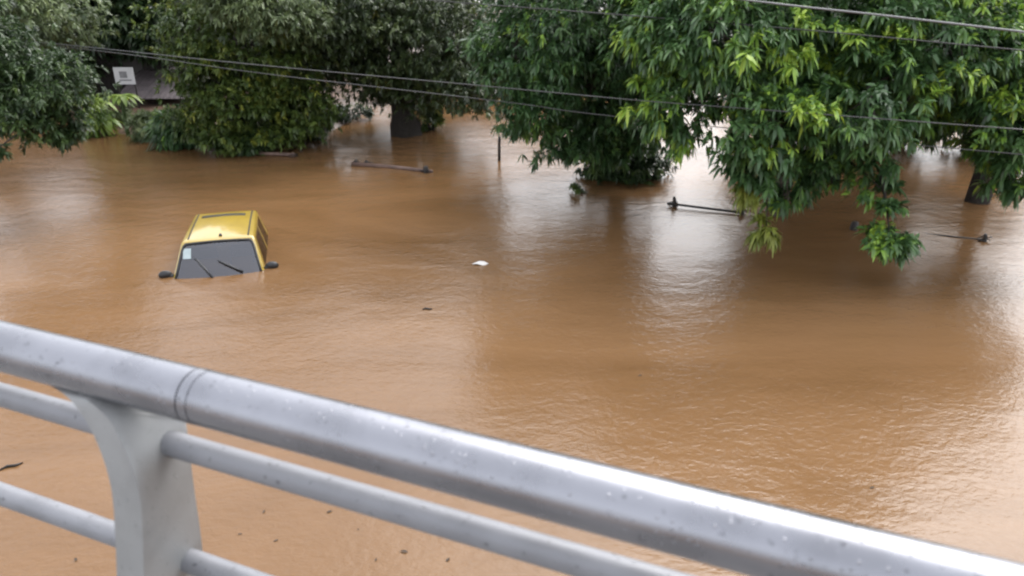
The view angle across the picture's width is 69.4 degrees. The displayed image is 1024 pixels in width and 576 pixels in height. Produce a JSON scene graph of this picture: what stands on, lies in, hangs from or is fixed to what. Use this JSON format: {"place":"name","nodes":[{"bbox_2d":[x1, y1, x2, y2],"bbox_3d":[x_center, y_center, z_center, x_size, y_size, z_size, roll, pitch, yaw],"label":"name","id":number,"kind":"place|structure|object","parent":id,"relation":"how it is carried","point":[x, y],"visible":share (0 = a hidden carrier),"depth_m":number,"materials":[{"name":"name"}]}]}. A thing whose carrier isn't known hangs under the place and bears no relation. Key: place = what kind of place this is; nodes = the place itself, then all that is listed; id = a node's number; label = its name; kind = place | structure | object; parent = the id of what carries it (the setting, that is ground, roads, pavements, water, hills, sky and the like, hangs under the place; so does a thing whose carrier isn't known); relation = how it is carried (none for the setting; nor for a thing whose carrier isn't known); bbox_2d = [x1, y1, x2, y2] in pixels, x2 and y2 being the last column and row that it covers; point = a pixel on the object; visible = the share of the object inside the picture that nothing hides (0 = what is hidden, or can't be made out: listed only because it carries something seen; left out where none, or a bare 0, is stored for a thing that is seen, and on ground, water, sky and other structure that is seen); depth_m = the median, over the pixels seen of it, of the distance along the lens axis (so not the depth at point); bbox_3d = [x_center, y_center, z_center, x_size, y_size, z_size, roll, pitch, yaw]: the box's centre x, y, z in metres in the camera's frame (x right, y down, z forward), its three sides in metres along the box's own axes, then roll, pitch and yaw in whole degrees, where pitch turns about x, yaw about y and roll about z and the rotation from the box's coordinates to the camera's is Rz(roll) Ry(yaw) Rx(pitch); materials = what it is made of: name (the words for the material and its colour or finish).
{"place":"outdoors","nodes":[
{"label":"outdoors","id":0,"kind":"place"},
{"bbox_2d":[69,45,422,150],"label":"muddy bank","id":1,"kind":"structure","parent":0,"point":[149,104],"depth_m":24.25,"materials":[{"name":"brown soil"}]},
{"bbox_2d":[5,17,109,92],"bbox_3d":[-17.708,-7.389,23.984,8.775,4.452,4.489,-10,26,-21],"label":"background tree","id":2,"kind":"object","parent":1,"relation":"on","point":[88,62],"visible":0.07,"depth_m":24.83,"materials":[{"name":"green plant"}]},
{"bbox_2d":[0,0,120,59],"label":"shade tree","id":3,"kind":"object","parent":1,"relation":"on","point":[39,14],"visible":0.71,"depth_m":16.82,"materials":[{"name":"green plant"}]},
{"bbox_2d":[39,44,1023,154],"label":"overhead cable","id":4,"kind":"object","parent":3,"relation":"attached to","point":[483,99],"visible":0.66,"depth_m":13.23,"materials":[{"name":"grey metal"}]},
{"bbox_2d":[73,98,117,112],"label":"banana plant","id":5,"kind":"object","parent":1,"relation":"on","point":[111,105],"visible":0.09,"depth_m":21.54,"materials":[{"name":"green plant"}]},
{"bbox_2d":[81,94,122,138],"bbox_3d":[-11.714,-4.735,20.906,1.263,1.474,1.092,-16,28,-31],"label":"shrub","id":6,"kind":"object","parent":1,"relation":"on","point":[101,113],"visible":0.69,"depth_m":20.71,"materials":[{"name":"green plant"}]},
{"bbox_2d":[91,118,122,134],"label":"taro plant","id":7,"kind":"object","parent":1,"relation":"on","point":[109,126],"visible":0.41,"depth_m":20.89,"materials":[{"name":"green plant"}]},
{"bbox_2d":[80,92,138,125],"bbox_3d":[-12.120,-5.337,22.261,1.885,1.112,1.342,0,24,0],"label":"shrub","id":8,"kind":"object","parent":1,"relation":"on","point":[117,115],"visible":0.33,"depth_m":22.18,"materials":[{"name":"green plant"}]},
{"bbox_2d":[102,93,143,135],"bbox_3d":[-10.893,-4.810,20.887,1.098,1.300,0.920,0,24,0],"label":"banana plant","id":9,"kind":"object","parent":1,"relation":"on","point":[121,98],"visible":0.95,"depth_m":20.66,"materials":[{"name":"green plant"}]},
{"bbox_2d":[50,0,199,71],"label":"background tree","id":10,"kind":"object","parent":1,"relation":"on","point":[124,27],"visible":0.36,"depth_m":24.12,"materials":[{"name":"green plant"}]},
{"bbox_2d":[113,67,139,107],"bbox_3d":[-12.319,-6.303,23.700,0.620,1.490,0.075,0,24,0],"label":"notice board","id":11,"kind":"object","parent":1,"relation":"on","point":[123,75],"visible":0.79,"depth_m":23.48,"materials":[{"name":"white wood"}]},
{"bbox_2d":[71,26,186,94],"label":"timber shed","id":12,"kind":"structure","parent":1,"relation":"on","point":[108,81],"depth_m":25.54,"materials":[{"name":"grey wood"}]},
{"bbox_2d":[122,57,143,76],"bbox_3d":[-13.087,-7.360,25.674,0.660,1.350,0.040,0,24,0],"label":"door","id":13,"kind":"structure","parent":12,"relation":"in","point":[137,67],"depth_m":25.51,"materials":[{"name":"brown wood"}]},
{"bbox_2d":[123,108,161,142],"bbox_3d":[-10.117,-4.433,20.459,1.089,1.097,1.302,7,25,16],"label":"shrub","id":14,"kind":"object","parent":1,"relation":"on","point":[143,116],"visible":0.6,"depth_m":20.22,"materials":[{"name":"green plant"}]},
{"bbox_2d":[119,66,206,107],"bbox_3d":[-11.358,-6.676,24.995,3.000,1.332,2.506,0,24,0],"label":"lean to","id":15,"kind":"object","parent":1,"relation":"on","point":[145,81],"visible":0.2,"depth_m":24.51,"materials":[{"name":"grey metal"}]},
{"bbox_2d":[137,104,203,152],"bbox_3d":[-8.871,-4.179,19.629,2.096,1.402,1.765,12,26,25],"label":"shrub","id":16,"kind":"object","parent":1,"relation":"on","point":[165,140],"visible":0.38,"depth_m":19.31,"materials":[{"name":"green plant"}]},
{"bbox_2d":[128,0,349,157],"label":"bushy tree","id":17,"kind":"object","parent":1,"relation":"on","point":[260,101],"visible":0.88,"depth_m":18.24,"materials":[{"name":"green plant"}]},
{"bbox_2d":[198,117,281,157],"bbox_3d":[-6.994,-3.813,19.204,2.095,1.180,1.816,0,24,0],"label":"shrub","id":18,"kind":"object","parent":1,"relation":"on","point":[249,149],"visible":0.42,"depth_m":18.77,"materials":[{"name":"green plant"}]},
{"bbox_2d":[182,0,344,52],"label":"shade tree","id":19,"kind":"object","parent":1,"relation":"on","point":[270,18],"visible":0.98,"depth_m":16.65,"materials":[{"name":"green plant"}]},
{"bbox_2d":[251,151,297,157],"bbox_3d":[-6.355,-3.244,19.055,1.916,0.625,0.206,6,24,13],"label":"drowned fence rail","id":20,"kind":"object","parent":1,"relation":"on","point":[292,154],"visible":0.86,"depth_m":18.81,"materials":[{"name":"brown wood"}]},
{"bbox_2d":[270,101,335,141],"bbox_3d":[-5.936,-4.666,20.708,2.071,1.524,1.581,0,24,0],"label":"shrub","id":21,"kind":"object","parent":1,"relation":"on","point":[319,138],"visible":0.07,"depth_m":20.51,"materials":[{"name":"green plant"}]},
{"bbox_2d":[164,0,463,69],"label":"background tree","id":22,"kind":"object","parent":1,"relation":"on","point":[250,40],"visible":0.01,"depth_m":27.98,"materials":[{"name":"green plant"}]},
{"bbox_2d":[333,101,374,122],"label":"shrub","id":23,"kind":"object","parent":1,"relation":"on","point":[368,112],"visible":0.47,"depth_m":22.96,"materials":[{"name":"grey plant"}]},
{"bbox_2d":[242,0,510,137],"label":"shade tree","id":24,"kind":"object","parent":1,"relation":"on","point":[378,40],"visible":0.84,"depth_m":18.65,"materials":[{"name":"green plant"}]},
{"bbox_2d":[351,159,432,172],"bbox_3d":[-2.874,-2.720,17.801,2.164,0.674,0.309,8,25,19],"label":"drowned fence rail","id":25,"kind":"object","parent":1,"relation":"on","point":[425,169],"visible":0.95,"depth_m":17.72,"materials":[{"name":"brown wood"}]},
{"bbox_2d":[0,0,1023,575],"bbox_3d":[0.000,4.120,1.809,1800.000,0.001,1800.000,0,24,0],"label":"flood water","id":26,"kind":"structure","parent":0,"point":[824,364],"depth_m":10.06,"materials":[{"name":"brown liquid"}]},
{"bbox_2d":[0,462,22,470],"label":"floating twig","id":27,"kind":"object","parent":26,"relation":"on","point":[10,465],"visible":1,"depth_m":7.20,"materials":[{"name":"brown wood"}]},
{"bbox_2d":[0,0,120,163],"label":"round tree","id":28,"kind":"object","parent":26,"relation":"on","point":[32,105],"visible":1,"depth_m":13.48,"materials":[{"name":"green plant"}]},
{"bbox_2d":[158,210,278,278],"bbox_3d":[-4.779,-0.317,12.293,1.810,1.298,3.201,-6,24,-13],"label":"yellow car","id":29,"kind":"object","parent":26,"relation":"in","point":[218,229],"visible":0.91,"depth_m":12.25,"materials":[{"name":"paint"}]},
{"bbox_2d":[418,112,445,131],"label":"shrub","id":30,"kind":"object","parent":26,"relation":"on","point":[440,120],"visible":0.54,"depth_m":21.59,"materials":[{"name":"green plant"}]},
{"bbox_2d":[473,261,487,264],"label":"floating litter","id":31,"kind":"object","parent":26,"relation":"on","point":[482,263],"visible":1,"depth_m":12.06,"materials":[{"name":"white plastic"}]},
{"bbox_2d":[498,136,500,160],"bbox_3d":[-0.315,-3.223,18.387,0.074,1.121,0.083,8,25,17],"label":"wooden post","id":32,"kind":"object","parent":26,"relation":"in","point":[499,148],"visible":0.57,"depth_m":18.27,"materials":[{"name":"brown wood"}]},
{"bbox_2d":[568,181,586,194],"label":"shrub","id":33,"kind":"object","parent":26,"relation":"on","point":[576,188],"visible":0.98,"depth_m":15.65,"materials":[{"name":"green plant"}]},
{"bbox_2d":[445,0,713,173],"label":"drooping tree","id":34,"kind":"object","parent":26,"relation":"on","point":[553,51],"visible":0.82,"depth_m":13.30,"materials":[{"name":"green plant"}]},
{"bbox_2d":[573,144,678,186],"bbox_3d":[2.649,-2.795,16.851,2.431,1.204,1.793,-8,25,-18],"label":"shrub","id":35,"kind":"object","parent":26,"relation":"on","point":[656,166],"visible":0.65,"depth_m":16.42,"materials":[{"name":"green plant"}]},
{"bbox_2d":[667,196,746,214],"bbox_3d":[3.872,-1.412,14.777,1.592,0.708,0.214,10,26,22],"label":"drowned fence rail","id":36,"kind":"object","parent":26,"relation":"in","point":[673,203],"visible":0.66,"depth_m":14.71,"materials":[{"name":"brown wood"}]},
{"bbox_2d":[596,0,899,258],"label":"mango tree","id":37,"kind":"object","parent":26,"relation":"on","point":[668,52],"visible":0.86,"depth_m":10.69,"materials":[{"name":"green plant"}]},
{"bbox_2d":[717,2,975,152],"bbox_3d":[9.597,-5.499,19.060,9.032,4.948,4.232,3,24,6],"label":"background tree","id":38,"kind":"object","parent":26,"relation":"on","point":[965,131],"depth_m":18.69,"materials":[{"name":"green plant"}]},
{"bbox_2d":[850,221,858,230],"bbox_3d":[6.316,-0.924,13.724,0.135,0.659,0.139,-7,25,-16],"label":"wooden post","id":39,"kind":"object","parent":26,"relation":"in","point":[854,224],"visible":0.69,"depth_m":13.59,"materials":[{"name":"grey wood"}]},
{"bbox_2d":[750,0,1023,271],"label":"mango tree","id":40,"kind":"object","parent":26,"relation":"on","point":[953,84],"visible":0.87,"depth_m":10.66,"materials":[{"name":"green plant"}]},
{"bbox_2d":[926,233,992,241],"bbox_3d":[7.952,-0.736,13.320,1.132,0.640,0.172,9,25,20],"label":"drowned fence rail","id":41,"kind":"object","parent":26,"relation":"on","point":[985,238],"visible":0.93,"depth_m":13.16,"materials":[{"name":"brown wood"}]},
{"bbox_2d":[0,320,1023,575],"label":"bridge railing","id":42,"kind":"object","parent":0,"point":[134,412],"visible":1,"depth_m":1.12,"materials":[{"name":"metal"}]},
{"bbox_2d":[37,42,1023,129],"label":"overhead cable","id":43,"kind":"object","parent":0,"point":[561,93],"visible":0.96,"depth_m":11.01,"materials":[{"name":"grey metal"}]},
{"bbox_2d":[429,0,1023,50],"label":"overhead cable","id":44,"kind":"object","parent":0,"point":[743,24],"visible":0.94,"depth_m":9.98,"materials":[{"name":"grey metal"}]},
{"bbox_2d":[741,0,1023,32],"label":"overhead cable","id":45,"kind":"object","parent":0,"point":[910,18],"visible":1,"depth_m":7.57,"materials":[{"name":"grey metal"}]}
]}

